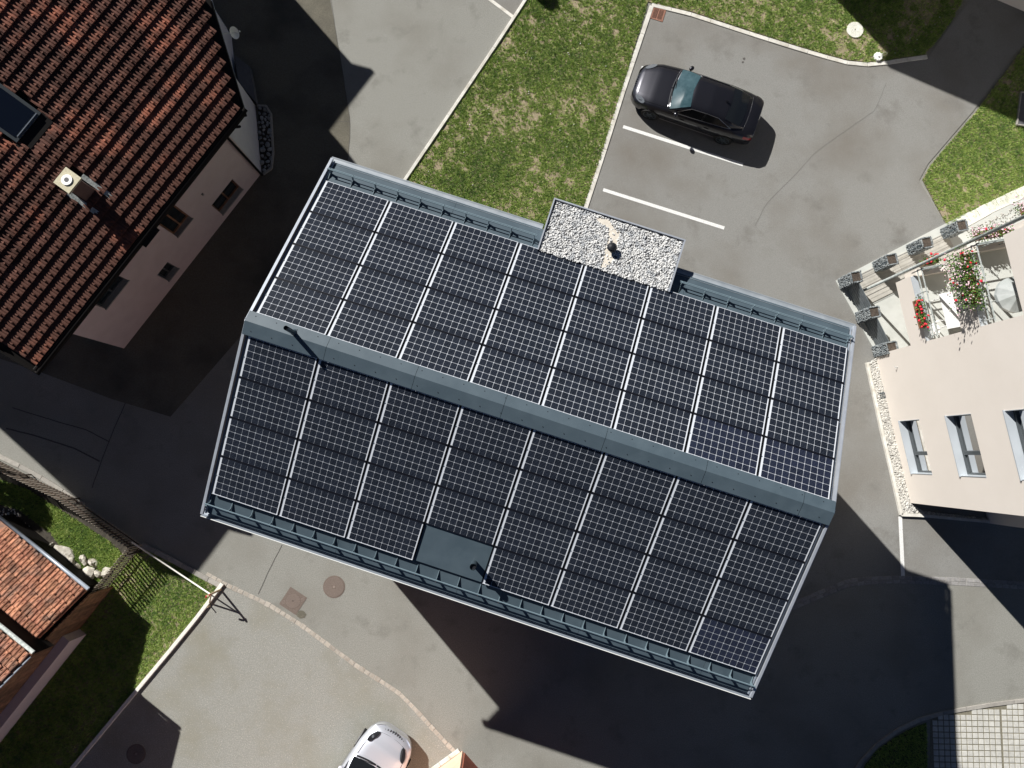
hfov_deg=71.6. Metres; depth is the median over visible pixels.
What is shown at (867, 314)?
gabion planter
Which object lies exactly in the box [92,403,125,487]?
asphalt seam
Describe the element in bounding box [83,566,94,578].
limestone rock
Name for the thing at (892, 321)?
terrace
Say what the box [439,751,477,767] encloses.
salmon house
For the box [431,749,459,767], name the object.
salmon house kerb
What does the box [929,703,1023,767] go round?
paved parking bay
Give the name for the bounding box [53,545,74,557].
limestone rock
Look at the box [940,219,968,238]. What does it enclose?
gabion planter
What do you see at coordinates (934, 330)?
balcony chair
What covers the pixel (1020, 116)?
light well
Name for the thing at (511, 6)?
side driveway
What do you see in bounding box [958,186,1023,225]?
terrace path
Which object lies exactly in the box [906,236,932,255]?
gabion planter
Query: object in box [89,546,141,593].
picket fence
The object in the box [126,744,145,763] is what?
manhole cover
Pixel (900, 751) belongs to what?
roadside grass
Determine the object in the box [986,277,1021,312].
balcony umbrella
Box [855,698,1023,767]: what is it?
kerb
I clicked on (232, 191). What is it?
window
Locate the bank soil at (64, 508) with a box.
[0,461,139,583]
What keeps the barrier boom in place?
on the courtyard
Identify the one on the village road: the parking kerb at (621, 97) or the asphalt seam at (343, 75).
the parking kerb at (621, 97)
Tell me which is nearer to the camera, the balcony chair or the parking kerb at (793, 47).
the balcony chair
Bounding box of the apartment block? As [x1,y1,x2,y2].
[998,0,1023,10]
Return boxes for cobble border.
[206,572,455,751]
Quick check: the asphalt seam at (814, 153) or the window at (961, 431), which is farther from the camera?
the asphalt seam at (814, 153)
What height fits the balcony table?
0.735 m
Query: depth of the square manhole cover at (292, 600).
24.77 m
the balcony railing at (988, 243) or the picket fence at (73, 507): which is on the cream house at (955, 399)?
the balcony railing at (988, 243)
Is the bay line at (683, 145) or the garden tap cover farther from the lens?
the garden tap cover
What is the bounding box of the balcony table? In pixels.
[930,292,960,328]
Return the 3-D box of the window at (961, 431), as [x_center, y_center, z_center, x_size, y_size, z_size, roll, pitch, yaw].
[13.988,1.867,21.730,0.320,1.210,1.950,-10,84,-2]
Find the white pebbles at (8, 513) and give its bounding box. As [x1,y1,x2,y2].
[0,508,29,526]
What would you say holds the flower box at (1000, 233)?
attached to the balcony railing at (988, 243)
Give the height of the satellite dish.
0.345 m
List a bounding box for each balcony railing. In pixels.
[911,264,945,337]
[966,238,1004,321]
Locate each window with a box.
[0,83,54,152]
[97,276,129,309]
[158,262,179,281]
[160,206,193,237]
[212,180,243,215]
[898,419,931,474]
[944,414,985,476]
[1002,409,1023,480]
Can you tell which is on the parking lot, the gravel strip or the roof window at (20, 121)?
the gravel strip
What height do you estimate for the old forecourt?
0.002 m
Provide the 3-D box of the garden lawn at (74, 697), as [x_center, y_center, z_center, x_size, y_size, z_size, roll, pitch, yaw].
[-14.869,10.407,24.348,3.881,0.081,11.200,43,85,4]
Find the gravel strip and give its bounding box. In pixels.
[865,357,989,522]
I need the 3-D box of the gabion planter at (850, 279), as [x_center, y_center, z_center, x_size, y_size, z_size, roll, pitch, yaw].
[12.201,-3.747,25.628,0.455,1.025,0.458,-10,84,-2]
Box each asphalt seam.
[6,428,99,461]
[12,407,109,441]
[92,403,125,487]
[331,2,349,153]
[755,85,885,224]
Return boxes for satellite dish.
[222,26,239,38]
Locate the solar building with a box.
[200,157,856,699]
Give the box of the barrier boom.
[131,542,221,602]
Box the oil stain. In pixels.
[296,610,306,618]
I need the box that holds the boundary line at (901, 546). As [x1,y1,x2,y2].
[898,517,904,575]
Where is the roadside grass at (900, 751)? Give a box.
[864,723,928,767]
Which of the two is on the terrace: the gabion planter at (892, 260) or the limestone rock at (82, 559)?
the gabion planter at (892, 260)
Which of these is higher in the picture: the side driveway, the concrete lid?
the side driveway
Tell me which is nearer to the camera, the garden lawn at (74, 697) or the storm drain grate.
the garden lawn at (74, 697)
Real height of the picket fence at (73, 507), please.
1.040 m
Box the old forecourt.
[0,0,349,416]
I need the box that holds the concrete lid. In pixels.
[847,22,862,37]
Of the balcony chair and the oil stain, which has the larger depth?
the oil stain
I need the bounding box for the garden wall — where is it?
[70,582,223,767]
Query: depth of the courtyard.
24.42 m
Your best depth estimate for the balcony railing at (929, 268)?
22.43 m
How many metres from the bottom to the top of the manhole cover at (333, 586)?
0.018 m
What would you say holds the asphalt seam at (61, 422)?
on the village road
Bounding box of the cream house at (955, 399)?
[863,215,1023,527]
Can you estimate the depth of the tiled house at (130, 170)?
20.20 m
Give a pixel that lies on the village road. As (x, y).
(852, 676)
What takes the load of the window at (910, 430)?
in the cream house at (955, 399)
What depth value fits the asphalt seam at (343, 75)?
26.74 m
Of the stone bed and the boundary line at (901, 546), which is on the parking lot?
the boundary line at (901, 546)
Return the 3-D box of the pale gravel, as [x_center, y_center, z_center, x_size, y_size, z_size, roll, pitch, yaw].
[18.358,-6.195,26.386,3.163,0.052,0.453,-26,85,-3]
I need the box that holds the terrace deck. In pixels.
[860,235,955,302]
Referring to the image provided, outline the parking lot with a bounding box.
[588,0,1023,602]
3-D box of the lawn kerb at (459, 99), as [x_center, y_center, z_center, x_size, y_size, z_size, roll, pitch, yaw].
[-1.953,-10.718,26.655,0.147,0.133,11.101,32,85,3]
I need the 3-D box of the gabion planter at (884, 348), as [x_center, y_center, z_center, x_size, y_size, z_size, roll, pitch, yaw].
[13.338,-1.249,25.389,0.462,1.027,0.461,-10,84,-2]
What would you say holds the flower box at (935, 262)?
attached to the balcony railing at (929, 268)
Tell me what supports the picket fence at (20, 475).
on the road kerb at (32, 472)
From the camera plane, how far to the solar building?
16.73 m
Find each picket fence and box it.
[0,462,71,498]
[56,497,141,548]
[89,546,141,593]
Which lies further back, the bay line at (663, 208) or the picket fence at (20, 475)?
the bay line at (663, 208)
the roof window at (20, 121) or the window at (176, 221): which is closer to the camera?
the roof window at (20, 121)
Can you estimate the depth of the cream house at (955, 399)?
21.66 m
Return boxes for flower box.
[912,296,929,330]
[919,252,943,265]
[940,246,988,315]
[966,221,1014,242]
[1012,195,1023,217]
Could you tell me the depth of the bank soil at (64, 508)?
24.97 m
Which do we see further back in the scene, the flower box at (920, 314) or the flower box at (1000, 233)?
the flower box at (920, 314)
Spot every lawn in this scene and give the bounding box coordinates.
[0,550,216,767]
[409,0,962,228]
[923,48,1023,222]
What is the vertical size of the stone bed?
0.139 m
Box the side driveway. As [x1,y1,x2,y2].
[494,0,522,14]
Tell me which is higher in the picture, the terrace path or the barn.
the terrace path
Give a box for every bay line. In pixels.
[603,188,724,229]
[623,125,742,165]
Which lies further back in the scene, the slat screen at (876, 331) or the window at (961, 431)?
the slat screen at (876, 331)
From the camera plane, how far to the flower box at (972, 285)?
19.99 m
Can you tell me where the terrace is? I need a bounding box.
[835,198,1023,347]
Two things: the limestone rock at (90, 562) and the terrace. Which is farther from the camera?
the terrace
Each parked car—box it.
[338,721,411,767]
[631,64,763,144]
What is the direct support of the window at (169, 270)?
in the tiled house at (130, 170)
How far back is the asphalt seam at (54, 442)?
25.24 m
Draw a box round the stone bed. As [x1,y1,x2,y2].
[257,104,274,174]
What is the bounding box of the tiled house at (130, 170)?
[0,0,262,374]
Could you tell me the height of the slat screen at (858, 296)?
0.980 m
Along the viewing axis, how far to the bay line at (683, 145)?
26.59 m
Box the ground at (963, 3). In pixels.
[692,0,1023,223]
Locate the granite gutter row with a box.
[785,576,1023,612]
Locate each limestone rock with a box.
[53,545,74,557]
[66,556,74,563]
[73,562,80,568]
[79,555,86,564]
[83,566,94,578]
[87,558,97,567]
[94,570,100,577]
[101,567,110,577]
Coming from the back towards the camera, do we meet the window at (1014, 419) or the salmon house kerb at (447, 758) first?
the salmon house kerb at (447, 758)
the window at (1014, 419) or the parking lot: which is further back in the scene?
the parking lot
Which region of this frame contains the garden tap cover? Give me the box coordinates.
[873,52,887,60]
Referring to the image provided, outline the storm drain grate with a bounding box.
[650,7,665,21]
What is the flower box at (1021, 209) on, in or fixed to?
attached to the cream house at (955, 399)
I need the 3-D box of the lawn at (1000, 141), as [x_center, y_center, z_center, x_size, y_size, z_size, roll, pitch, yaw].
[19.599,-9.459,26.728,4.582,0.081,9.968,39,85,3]
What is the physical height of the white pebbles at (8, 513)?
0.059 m
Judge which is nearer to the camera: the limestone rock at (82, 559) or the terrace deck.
the limestone rock at (82, 559)
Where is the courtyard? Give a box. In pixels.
[75,587,454,767]
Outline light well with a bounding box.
[1015,91,1023,126]
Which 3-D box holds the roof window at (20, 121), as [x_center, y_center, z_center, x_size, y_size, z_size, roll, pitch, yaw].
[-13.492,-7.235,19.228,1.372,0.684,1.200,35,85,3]
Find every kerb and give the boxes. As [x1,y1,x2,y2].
[0,454,84,504]
[141,543,219,586]
[404,0,526,179]
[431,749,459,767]
[584,5,653,207]
[652,3,927,66]
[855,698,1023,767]
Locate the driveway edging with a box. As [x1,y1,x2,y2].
[489,0,512,17]
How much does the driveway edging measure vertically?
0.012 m
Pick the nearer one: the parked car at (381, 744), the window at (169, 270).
the parked car at (381, 744)
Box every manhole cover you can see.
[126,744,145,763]
[279,587,306,614]
[323,576,344,597]
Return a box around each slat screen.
[846,283,871,310]
[864,318,889,345]
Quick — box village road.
[0,0,1023,767]
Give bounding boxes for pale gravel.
[967,206,1019,237]
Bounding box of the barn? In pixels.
[0,514,113,742]
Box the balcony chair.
[929,320,942,335]
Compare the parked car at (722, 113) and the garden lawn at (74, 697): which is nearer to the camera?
the garden lawn at (74, 697)
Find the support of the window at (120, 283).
in the tiled house at (130, 170)
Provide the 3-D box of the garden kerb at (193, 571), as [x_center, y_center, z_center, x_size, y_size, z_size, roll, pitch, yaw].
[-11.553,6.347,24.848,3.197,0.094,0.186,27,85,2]
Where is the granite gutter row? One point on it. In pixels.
(935, 581)
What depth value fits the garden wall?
24.37 m
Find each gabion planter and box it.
[837,270,862,289]
[855,305,881,323]
[871,341,898,357]
[872,253,898,271]
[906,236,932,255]
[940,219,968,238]
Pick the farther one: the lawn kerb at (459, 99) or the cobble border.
the lawn kerb at (459, 99)
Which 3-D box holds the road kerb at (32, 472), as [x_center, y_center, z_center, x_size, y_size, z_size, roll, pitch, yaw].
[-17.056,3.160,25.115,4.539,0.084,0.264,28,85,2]
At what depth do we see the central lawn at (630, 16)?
26.78 m

